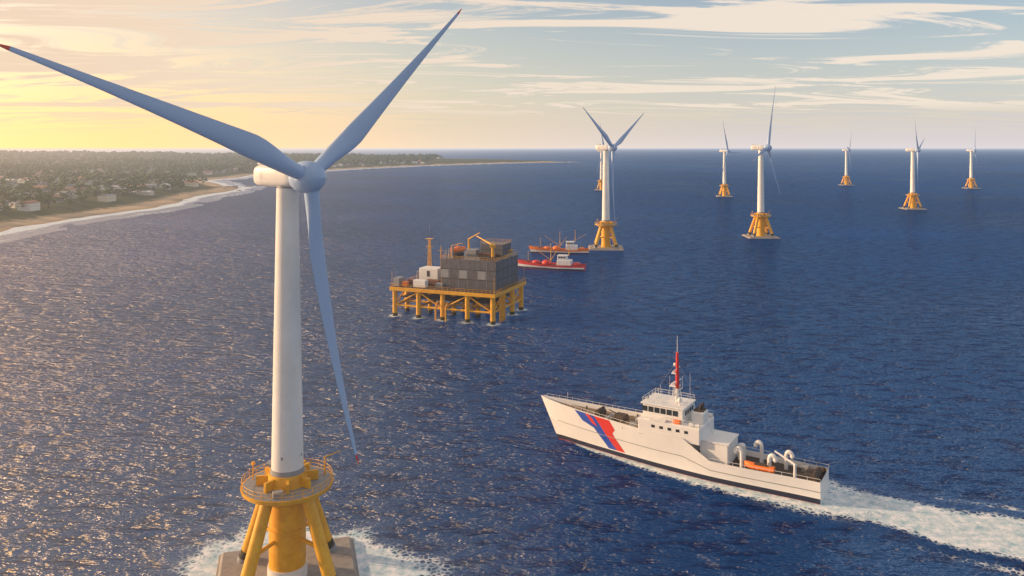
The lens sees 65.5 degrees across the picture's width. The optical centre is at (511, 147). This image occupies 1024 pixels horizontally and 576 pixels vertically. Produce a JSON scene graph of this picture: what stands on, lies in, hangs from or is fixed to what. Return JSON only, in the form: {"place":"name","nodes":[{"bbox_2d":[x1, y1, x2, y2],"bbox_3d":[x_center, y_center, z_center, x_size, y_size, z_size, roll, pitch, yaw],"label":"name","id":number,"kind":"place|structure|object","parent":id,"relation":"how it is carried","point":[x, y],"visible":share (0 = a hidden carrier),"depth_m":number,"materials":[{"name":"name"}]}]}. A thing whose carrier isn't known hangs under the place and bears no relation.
{"place":"outdoors","nodes":[
{"label":"outdoors","id":0,"kind":"place"},
{"bbox_2d":[0,155,554,231],"bbox_3d":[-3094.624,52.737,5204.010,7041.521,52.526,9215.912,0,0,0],"label":"land","id":1,"kind":"structure","parent":0,"point":[91,205],"depth_m":1097.00,"materials":[{"name":"green plant"}]},
{"bbox_2d":[0,156,441,210],"bbox_3d":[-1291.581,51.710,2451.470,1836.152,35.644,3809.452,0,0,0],"label":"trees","id":2,"kind":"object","parent":1,"relation":"on","point":[33,205],"depth_m":1204.88,"materials":[{"name":"white"}]},
{"bbox_2d":[0,150,442,213],"bbox_3d":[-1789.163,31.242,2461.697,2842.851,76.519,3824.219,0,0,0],"label":"trees","id":3,"kind":"object","parent":1,"relation":"on","point":[177,166],"visible":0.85,"depth_m":2040.93,"materials":[{"name":"green plant"}]},
{"bbox_2d":[167,161,573,201],"bbox_3d":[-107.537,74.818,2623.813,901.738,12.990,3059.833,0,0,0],"label":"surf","id":4,"kind":"structure","parent":1,"relation":"on","point":[258,186],"depth_m":1492.66,"materials":[{"name":"white liquid"}]},
{"bbox_2d":[0,148,1023,575],"bbox_3d":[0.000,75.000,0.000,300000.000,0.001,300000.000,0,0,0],"label":"sea","id":5,"kind":"structure","parent":0,"point":[862,332],"depth_m":279.40,"materials":[{"name":"liquid"}]},
{"bbox_2d":[0,9,461,575],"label":"turbine","id":6,"kind":"object","parent":5,"relation":"in","point":[286,489],"visible":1,"depth_m":135.83,"materials":[{"name":"yellow paint"}]},
{"bbox_2d":[0,162,549,241],"bbox_3d":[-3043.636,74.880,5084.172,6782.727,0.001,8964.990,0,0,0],"label":"surf","id":7,"kind":"structure","parent":5,"relation":"on","point":[39,226],"depth_m":934.95,"materials":[{"name":"liquid"}]},
{"bbox_2d":[173,521,453,575],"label":"sea foam","id":8,"kind":"object","parent":5,"relation":"on","point":[374,560],"visible":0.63,"depth_m":144.94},
{"bbox_2d":[389,225,525,324],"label":"substation","id":9,"kind":"object","parent":5,"relation":"in","point":[487,275],"visible":0.98,"depth_m":351.11,"materials":[{"name":"yellow paint"}]},
{"bbox_2d":[518,242,585,270],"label":"work boat","id":10,"kind":"object","parent":5,"relation":"on","point":[564,263],"visible":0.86,"depth_m":488.23,"materials":[{"name":"red metal"}]},
{"bbox_2d":[529,230,588,253],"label":"work boat","id":11,"kind":"object","parent":5,"relation":"on","point":[558,249],"visible":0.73,"depth_m":561.99,"materials":[{"name":"orange metal"}]},
{"bbox_2d":[595,126,618,190],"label":"turbine","id":12,"kind":"object","parent":5,"relation":"in","point":[600,181],"visible":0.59,"depth_m":1403.72,"materials":[{"name":"yellow paint"}]},
{"bbox_2d":[583,108,643,250],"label":"turbine","id":13,"kind":"object","parent":5,"relation":"in","point":[605,225],"visible":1,"depth_m":591.32,"materials":[{"name":"yellow paint"}]},
{"bbox_2d":[541,336,828,504],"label":"patrol ship","id":14,"kind":"object","parent":5,"relation":"on","point":[678,434],"visible":0.94,"depth_m":184.09,"materials":[{"name":"white metal"}]},
{"bbox_2d":[716,124,740,196],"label":"turbine","id":15,"kind":"object","parent":5,"relation":"in","point":[724,188],"visible":0.98,"depth_m":1223.47,"materials":[{"name":"yellow paint"}]},
{"bbox_2d":[575,443,893,519],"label":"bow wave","id":16,"kind":"object","parent":5,"relation":"on","point":[818,509],"depth_m":172.03,"materials":[{"name":"white liquid"}]},
{"bbox_2d":[742,86,780,238],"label":"turbine","id":17,"kind":"object","parent":5,"relation":"in","point":[760,221],"visible":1,"depth_m":666.74,"materials":[{"name":"yellow paint"}]},
{"bbox_2d":[838,134,851,184],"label":"turbine","id":18,"kind":"object","parent":5,"relation":"in","point":[846,177],"visible":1,"depth_m":1592.03,"materials":[{"name":"yellow paint"}]},
{"bbox_2d":[899,124,926,209],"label":"turbine","id":19,"kind":"object","parent":5,"relation":"in","point":[913,196],"visible":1,"depth_m":973.64,"materials":[{"name":"yellow paint"}]},
{"bbox_2d":[821,491,1023,575],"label":"ship wake","id":20,"kind":"object","parent":5,"relation":"on","point":[987,532],"visible":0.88,"depth_m":158.83,"materials":[{"name":"liquid"}]},
{"bbox_2d":[964,130,980,188],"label":"turbine","id":21,"kind":"object","parent":5,"relation":"in","point":[970,179],"visible":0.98,"depth_m":1468.76,"materials":[{"name":"yellow paint"}]},
{"bbox_2d":[0,0,1023,147],"label":"sky","id":22,"kind":"structure","parent":0,"point":[285,73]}
]}

